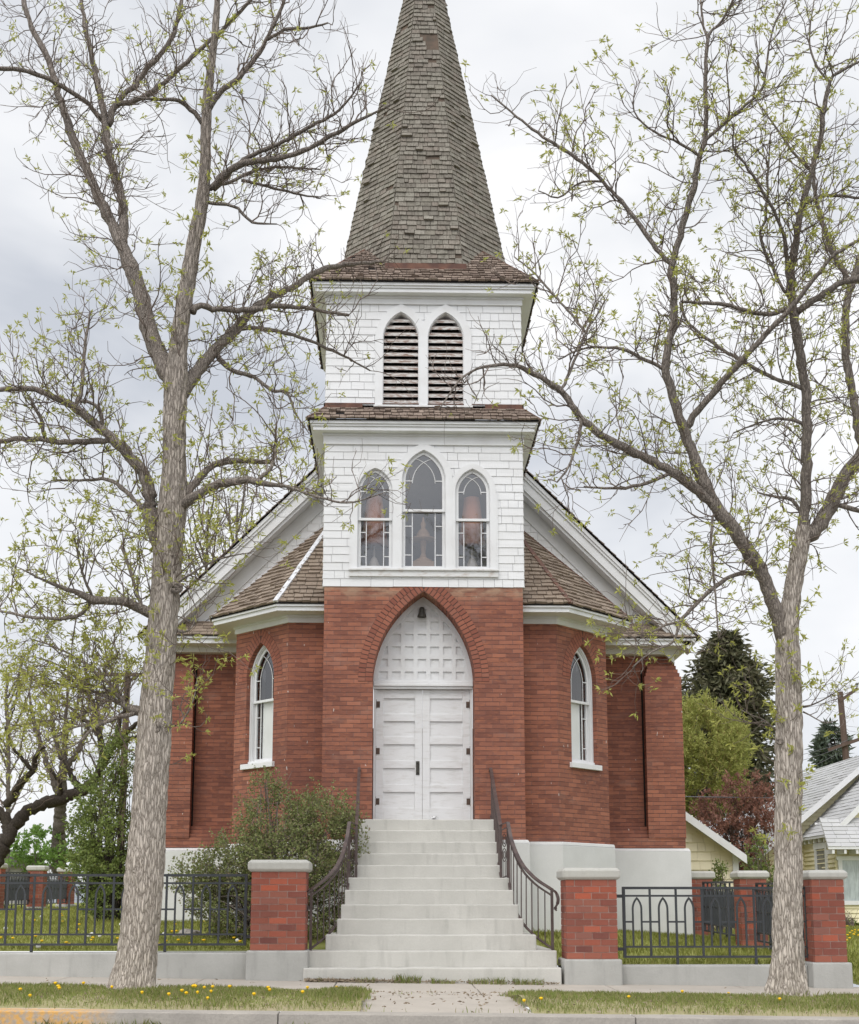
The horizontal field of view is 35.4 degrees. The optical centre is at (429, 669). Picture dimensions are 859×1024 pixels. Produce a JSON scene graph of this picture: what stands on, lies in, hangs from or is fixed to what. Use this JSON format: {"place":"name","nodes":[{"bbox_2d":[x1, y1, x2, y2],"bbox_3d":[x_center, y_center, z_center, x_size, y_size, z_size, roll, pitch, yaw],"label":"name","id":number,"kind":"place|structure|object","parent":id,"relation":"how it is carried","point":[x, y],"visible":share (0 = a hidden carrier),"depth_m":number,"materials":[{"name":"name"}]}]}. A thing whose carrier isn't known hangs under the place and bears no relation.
{"place":"outdoors","nodes":[
{"label":"outdoors","id":0,"kind":"place"},
{"bbox_2d":[0,905,120,921],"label":"lawn grass","id":1,"kind":"structure","parent":0,"point":[38,913],"depth_m":28.38,"materials":[{"name":"green plant"}]},
{"bbox_2d":[48,884,85,902],"bbox_3d":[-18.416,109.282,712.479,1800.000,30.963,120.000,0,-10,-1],"label":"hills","id":2,"kind":"structure","parent":0,"point":[75,899],"depth_m":669.97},
{"bbox_2d":[0,976,858,1006],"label":"pavement","id":3,"kind":"structure","parent":0,"point":[423,988],"depth_m":15.79,"materials":[{"name":"concrete"}]},
{"bbox_2d":[0,952,245,978],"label":"wall","id":4,"kind":"structure","parent":3,"relation":"on","point":[207,965],"depth_m":16.47,"materials":[{"name":"concrete"}]},
{"bbox_2d":[0,874,251,951],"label":"fence panel","id":5,"kind":"object","parent":4,"relation":"on","point":[31,944],"visible":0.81,"depth_m":16.70,"materials":[{"name":"grey paint"}]},
{"bbox_2d":[245,860,311,980],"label":"brick pillar","id":6,"kind":"structure","parent":3,"relation":"on","point":[279,950],"depth_m":16.48,"materials":[{"name":"brick"}]},
{"bbox_2d":[46,978,726,994],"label":"pavement litter","id":7,"kind":"object","parent":3,"relation":"on","point":[367,985],"visible":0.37,"depth_m":15.46,"materials":[{"name":"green plant"}]},
{"bbox_2d":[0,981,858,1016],"bbox_3d":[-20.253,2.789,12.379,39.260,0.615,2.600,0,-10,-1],"label":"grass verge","id":8,"kind":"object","parent":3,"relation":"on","point":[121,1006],"depth_m":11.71,"materials":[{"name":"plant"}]},
{"bbox_2d":[0,0,444,989],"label":"ash tree","id":9,"kind":"object","parent":8,"relation":"on","point":[162,526],"visible":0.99,"depth_m":14.23,"materials":[{"name":"grey plant"}]},
{"bbox_2d":[317,973,543,984],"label":"step weeds","id":10,"kind":"object","parent":3,"relation":"on","point":[485,981],"visible":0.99,"depth_m":16.23,"materials":[{"name":"green plant"}]},
{"bbox_2d":[304,977,559,984],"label":"leaf litter","id":11,"kind":"object","parent":3,"relation":"on","point":[332,980],"visible":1,"depth_m":16.21,"materials":[{"name":"brown plant"}]},
{"bbox_2d":[556,868,622,985],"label":"brick pillar","id":12,"kind":"structure","parent":3,"relation":"on","point":[589,938],"depth_m":16.57,"materials":[{"name":"brick"}]},
{"bbox_2d":[622,964,807,985],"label":"wall","id":13,"kind":"structure","parent":3,"relation":"on","point":[706,974],"depth_m":16.63,"materials":[{"name":"concrete"}]},
{"bbox_2d":[617,887,808,964],"bbox_3d":[3.587,3.232,16.865,2.540,1.017,0.040,0,-10,-1],"label":"fence panel","id":14,"kind":"object","parent":13,"relation":"on","point":[676,922],"visible":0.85,"depth_m":16.86,"materials":[{"name":"grey paint"}]},
{"bbox_2d":[802,870,852,988],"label":"brick pillar","id":15,"kind":"structure","parent":3,"relation":"on","point":[828,964],"depth_m":16.63,"materials":[{"name":"brick"}]},
{"bbox_2d":[0,903,858,984],"bbox_3d":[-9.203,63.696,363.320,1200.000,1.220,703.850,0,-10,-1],"label":"ground","id":16,"kind":"structure","parent":0,"point":[321,946],"depth_m":18.49,"materials":[{"name":"green plant"}]},
{"bbox_2d":[0,863,7,907],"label":"brick pillar","id":17,"kind":"structure","parent":16,"relation":"on","point":[4,867],"depth_m":34.19,"materials":[{"name":"brick"}]},
{"bbox_2d":[0,631,44,877],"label":"budding tree","id":18,"kind":"object","parent":16,"relation":"on","point":[7,787],"visible":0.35,"depth_m":68.34,"materials":[{"name":"green plant"}]},
{"bbox_2d":[4,850,50,903],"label":"distant house","id":19,"kind":"structure","parent":16,"relation":"on","point":[13,868],"depth_m":74.53,"materials":[{"name":"paint"}]},
{"bbox_2d":[26,866,48,907],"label":"brick pillar","id":20,"kind":"structure","parent":16,"relation":"on","point":[38,870],"depth_m":37.17,"materials":[{"name":"brick"}]},
{"bbox_2d":[5,823,71,905],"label":"fresh green bush","id":21,"kind":"object","parent":16,"relation":"on","point":[40,857],"visible":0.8,"depth_m":43.64,"materials":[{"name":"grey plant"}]},
{"bbox_2d":[2,660,120,872],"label":"bare tree","id":22,"kind":"object","parent":16,"relation":"on","point":[59,814],"visible":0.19,"depth_m":43.68,"materials":[{"name":"green plant"}]},
{"bbox_2d":[55,868,75,906],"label":"brick pillar","id":23,"kind":"structure","parent":16,"relation":"on","point":[60,870],"depth_m":40.71,"materials":[{"name":"brick"}]},
{"bbox_2d":[0,655,143,867],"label":"fruit tree","id":24,"kind":"object","parent":16,"relation":"on","point":[10,827],"visible":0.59,"depth_m":31.08,"materials":[{"name":"green plant"}]},
{"bbox_2d":[65,846,102,904],"bbox_3d":[-9.841,5.923,39.306,1.584,1.949,2.402,0,-10,-1],"label":"fresh green bush","id":25,"kind":"object","parent":16,"relation":"on","point":[76,863],"depth_m":38.75,"materials":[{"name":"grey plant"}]},
{"bbox_2d":[58,725,134,920],"bbox_3d":[-5.918,2.820,24.885,1.800,3.828,2.766,3,-10,-17],"label":"dark shrub","id":26,"kind":"object","parent":16,"relation":"on","point":[93,856],"visible":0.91,"depth_m":24.48,"materials":[{"name":"green plant"}]},
{"bbox_2d":[68,649,135,845],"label":"budding tree","id":27,"kind":"object","parent":16,"relation":"on","point":[91,752],"visible":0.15,"depth_m":81.40,"materials":[{"name":"green plant"}]},
{"bbox_2d":[106,670,135,902],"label":"utility pole","id":28,"kind":"object","parent":16,"relation":"on","point":[124,727],"visible":0.02,"depth_m":54.88,"materials":[{"name":"brown wood"}]},
{"bbox_2d":[179,928,201,935],"bbox_3d":[-3.418,3.779,19.254,0.338,0.159,0.315,0,-10,-1],"label":"rock","id":29,"kind":"object","parent":16,"relation":"on","point":[189,931],"visible":0.35,"depth_m":19.19,"materials":[{"name":"grey stone"}]},
{"bbox_2d":[159,446,247,585],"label":"budding tree","id":30,"kind":"object","parent":16,"relation":"on","point":[208,523],"visible":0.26,"depth_m":50.57,"materials":[{"name":"green plant"}]},
{"bbox_2d":[202,464,267,559],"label":"budding tree","id":31,"kind":"object","parent":16,"relation":"on","point":[244,489],"visible":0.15,"depth_m":58.72,"materials":[{"name":"green plant"}]},
{"bbox_2d":[164,764,370,939],"bbox_3d":[-2.263,2.621,19.080,2.797,2.600,2.073,-4,-11,21],"label":"lilac bush","id":32,"kind":"object","parent":16,"relation":"on","point":[269,844],"visible":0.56,"depth_m":18.80,"materials":[{"name":"green plant"}]},
{"bbox_2d":[137,0,700,965],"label":"brick church","id":33,"kind":"structure","parent":16,"relation":"on","point":[463,670],"depth_m":22.12,"materials":[{"name":"red brick"}]},
{"bbox_2d":[249,645,273,761],"bbox_3d":[-2.696,0.543,22.262,0.712,1.965,0.130,-10,-14,44],"label":"arched window","id":34,"kind":"structure","parent":33,"relation":"in","point":[262,683],"depth_m":22.35,"materials":[{"name":"white paint"}]},
{"bbox_2d":[351,462,394,567],"bbox_3d":[-0.875,-2.479,21.658,0.752,1.764,0.124,0,-10,-1],"label":"window","id":35,"kind":"structure","parent":33,"relation":"in","point":[356,556],"depth_m":21.64,"materials":[{"name":"white paint"}]},
{"bbox_2d":[361,495,387,565],"bbox_3d":[-0.902,-2.139,21.997,0.450,1.400,0.450,0,-10,-1],"label":"table lamp","id":36,"kind":"object","parent":33,"relation":"in","point":[374,507],"visible":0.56,"depth_m":21.90,"materials":[{"name":"fabric"}]},
{"bbox_2d":[375,690,421,819],"bbox_3d":[-0.489,1.344,21.425,0.746,2.076,0.113,0,-10,-1],"label":"door","id":37,"kind":"structure","parent":33,"relation":"in","point":[398,712],"depth_m":21.44,"materials":[{"name":"paint"}]},
{"bbox_2d":[411,517,434,565],"bbox_3d":[-0.102,-1.976,21.969,0.420,1.070,0.414,0,-10,-1],"label":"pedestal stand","id":38,"kind":"object","parent":33,"relation":"on","point":[423,537],"visible":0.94,"depth_m":21.91,"materials":[{"name":"grey wood"}]},
{"bbox_2d":[395,445,452,568],"bbox_3d":[-0.092,-2.637,21.705,0.924,2.090,0.126,0,-10,-1],"label":"window","id":39,"kind":"structure","parent":33,"relation":"in","point":[418,451],"depth_m":21.67,"materials":[{"name":"white paint"}]},
{"bbox_2d":[422,690,470,819],"bbox_3d":[0.271,1.351,21.462,0.768,2.076,0.077,0,-10,-1],"label":"door","id":40,"kind":"structure","parent":33,"relation":"in","point":[445,713],"depth_m":21.46,"materials":[{"name":"paint"}]},
{"bbox_2d":[459,496,485,566],"bbox_3d":[0.697,-2.132,22.038,0.450,1.400,0.450,0,-10,-1],"label":"table lamp","id":41,"kind":"object","parent":33,"relation":"in","point":[472,530],"visible":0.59,"depth_m":21.94,"materials":[{"name":"fabric"}]},
{"bbox_2d":[452,463,496,568],"bbox_3d":[0.693,-2.472,21.699,0.752,1.764,0.124,0,-10,-1],"label":"window","id":42,"kind":"structure","parent":33,"relation":"in","point":[472,468],"depth_m":21.68,"materials":[{"name":"white paint"}]},
{"bbox_2d":[570,647,593,762],"bbox_3d":[2.451,0.567,22.395,0.130,1.965,0.712,-9,-13,41],"label":"window","id":43,"kind":"structure","parent":33,"relation":"in","point":[580,679],"depth_m":22.50,"materials":[{"name":"white paint"}]},
{"bbox_2d":[303,819,561,984],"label":"concrete steps","id":44,"kind":"structure","parent":16,"relation":"on","point":[427,899],"depth_m":17.68,"materials":[{"name":"grey concrete"}]},
{"bbox_2d":[306,767,360,950],"bbox_3d":[-1.149,2.592,18.780,0.389,2.855,3.888,-1,-10,7],"label":"stair railing","id":45,"kind":"object","parent":44,"relation":"on","point":[348,843],"visible":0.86,"depth_m":17.88,"materials":[{"name":"black metal"}]},
{"bbox_2d":[489,768,559,949],"bbox_3d":[1.112,2.602,18.838,0.389,2.855,3.888,2,-10,-10],"label":"stair railing","id":46,"kind":"object","parent":44,"relation":"on","point":[495,815],"visible":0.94,"depth_m":18.14,"materials":[{"name":"black metal"}]},
{"bbox_2d":[691,871,714,935],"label":"brick pillar","id":47,"kind":"structure","parent":16,"relation":"on","point":[699,878],"depth_m":24.41,"materials":[{"name":"brick"}]},
{"bbox_2d":[686,812,746,928],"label":"garage","id":48,"kind":"structure","parent":16,"relation":"on","point":[705,845],"depth_m":29.77,"materials":[{"name":"beige wood"}]},
{"bbox_2d":[708,858,733,929],"bbox_3d":[5.695,4.461,26.776,0.667,1.411,0.953,-4,-11,23],"label":"young sapling","id":49,"kind":"object","parent":16,"relation":"on","point":[718,868],"visible":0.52,"depth_m":26.70,"materials":[{"name":"green plant"}]},
{"bbox_2d":[682,686,763,827],"bbox_3d":[7.829,3.740,37.953,3.414,6.596,3.911,0,-10,-1],"label":"willow tree","id":50,"kind":"object","parent":16,"relation":"on","point":[724,757],"visible":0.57,"depth_m":37.20,"materials":[{"name":"green plant"}]},
{"bbox_2d":[681,626,775,827],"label":"spruce tree","id":51,"kind":"object","parent":16,"relation":"on","point":[706,675],"visible":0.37,"depth_m":45.06,"materials":[{"name":"green plant"}]},
{"bbox_2d":[687,768,774,870],"bbox_3d":[7.920,4.440,34.354,2.536,3.964,2.677,0,-10,-1],"label":"maroon tree","id":52,"kind":"object","parent":16,"relation":"on","point":[724,827],"visible":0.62,"depth_m":34.13,"materials":[{"name":"red plant"}]},
{"bbox_2d":[730,871,768,949],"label":"brick pillar","id":53,"kind":"structure","parent":16,"relation":"on","point":[746,878],"depth_m":20.46,"materials":[{"name":"brick"}]},
{"bbox_2d":[740,835,774,892],"bbox_3d":[7.631,4.905,31.238,1.004,2.169,1.180,-4,-11,23],"label":"young green tree","id":54,"kind":"object","parent":16,"relation":"on","point":[759,864],"visible":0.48,"depth_m":31.32,"materials":[{"name":"green plant"}]},
{"bbox_2d":[727,755,858,922],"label":"cream house","id":55,"kind":"structure","parent":16,"relation":"on","point":[830,821],"depth_m":35.56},
{"bbox_2d":[813,842,828,869],"bbox_3d":[10.166,4.881,34.908,0.070,0.780,1.100,0,-10,-1],"label":"window","id":56,"kind":"structure","parent":55,"relation":"in","point":[817,846],"depth_m":34.93,"materials":[{"name":"white paint"}]},
{"bbox_2d":[836,856,858,904],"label":"window","id":57,"kind":"structure","parent":55,"relation":"in","point":[850,864],"depth_m":33.74,"materials":[{"name":"white paint"}]},
{"bbox_2d":[804,717,854,768],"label":"spruce tree","id":58,"kind":"object","parent":16,"relation":"on","point":[820,741],"visible":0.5,"depth_m":73.53,"materials":[{"name":"green plant"}]},
{"bbox_2d":[828,683,858,759],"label":"utility pole","id":59,"kind":"object","parent":16,"relation":"on","point":[845,750],"visible":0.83,"depth_m":59.71,"materials":[{"name":"brown wood"}]},
{"bbox_2d":[845,908,858,925],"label":"green shrub","id":60,"kind":"object","parent":16,"relation":"on","point":[852,922],"visible":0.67,"depth_m":33.13,"materials":[{"name":"green plant"}]},
{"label":"low wall","id":61,"kind":"object","parent":16,"relation":"on","visible":0},
{"bbox_2d":[755,883,805,954],"bbox_3d":[4.941,3.466,18.684,0.040,1.017,3.345,0,-9,0],"label":"fence panel","id":62,"kind":"object","parent":61,"relation":"on","point":[767,918],"visible":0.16,"depth_m":19.78,"materials":[{"name":"grey paint"}]},
{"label":"low wall","id":63,"kind":"object","parent":16,"relation":"on","visible":0},
{"bbox_2d":[702,881,735,940],"bbox_3d":[4.919,4.053,22.521,0.040,1.017,3.345,0,-9,0],"label":"fence panel","id":64,"kind":"object","parent":63,"relation":"on","point":[722,901],"visible":0.51,"depth_m":22.89,"materials":[{"name":"grey paint"}]},
{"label":"low wall","id":65,"kind":"object","parent":16,"relation":"on","visible":0},
{"bbox_2d":[4,872,29,907],"bbox_3d":[-11.019,5.874,35.709,0.040,1.017,2.843,0,-9,0],"label":"fence panel","id":66,"kind":"object","parent":65,"relation":"on","point":[13,888],"visible":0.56,"depth_m":36.00,"materials":[{"name":"grey paint"}]},
{"bbox_3d":[-10.966,7.062,38.993,0.239,0.360,3.102,0,-10,-1],"label":"low wall","id":67,"kind":"object","parent":16,"relation":"on","visible":0},
{"bbox_2d":[46,873,67,903],"bbox_3d":[-10.956,6.425,39.119,0.040,1.017,3.278,0,-9,0],"label":"fence panel","id":68,"kind":"object","parent":67,"relation":"on","point":[55,888],"visible":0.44,"depth_m":39.51,"materials":[{"name":"grey paint"}]},
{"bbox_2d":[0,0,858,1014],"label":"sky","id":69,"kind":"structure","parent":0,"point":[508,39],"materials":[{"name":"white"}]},
{"bbox_2d":[359,995,530,1012],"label":"path","id":70,"kind":"structure","parent":0,"point":[502,1004],"depth_m":12.62,"materials":[{"name":"concrete"}]},
{"bbox_2d":[361,989,531,1012],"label":"joint weeds","id":71,"kind":"object","parent":70,"relation":"on","point":[514,997],"visible":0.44,"depth_m":12.35,"materials":[{"name":"green plant"}]},
{"bbox_2d":[510,994,858,1016],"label":"grass verge","id":72,"kind":"object","parent":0,"point":[768,1013],"depth_m":11.83,"materials":[{"name":"plant"}]},
{"bbox_2d":[2,985,858,1013],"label":"verge litter","id":73,"kind":"object","parent":72,"relation":"on","point":[484,995],"visible":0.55,"depth_m":12.25,"materials":[{"name":"brown plant"}]},
{"bbox_2d":[425,0,858,996],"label":"ash tree","id":74,"kind":"object","parent":72,"relation":"on","point":[787,970],"visible":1,"depth_m":13.90,"materials":[{"name":"grey plant"}]},
{"bbox_2d":[685,796,771,797],"bbox_3d":[7.533,3.224,34.061,2.418,0.056,0.024,0,-10,-1],"label":"overhead wire","id":75,"kind":"object","parent":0,"point":[726,797],"visible":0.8,"depth_m":34.05,"materials":[{"name":"metal"}]},
{"bbox_2d":[708,924,858,981],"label":"lawn grass","id":76,"kind":"structure","parent":0,"point":[851,935],"depth_m":23.43,"materials":[{"name":"green plant"}]},
{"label":"road","id":77,"kind":"structure","parent":0,"visible":0},
{"bbox_2d":[34,1018,305,1023],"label":"kerb weeds","id":78,"kind":"object","parent":77,"relation":"on","point":[147,1022],"visible":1,"depth_m":11.18,"materials":[{"name":"green plant"}]},
{"bbox_2d":[0,1008,858,1023],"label":"kerb","id":79,"kind":"structure","parent":77,"relation":"on","point":[39,1015],"depth_m":11.30,"materials":[{"name":"concrete"}]}
]}

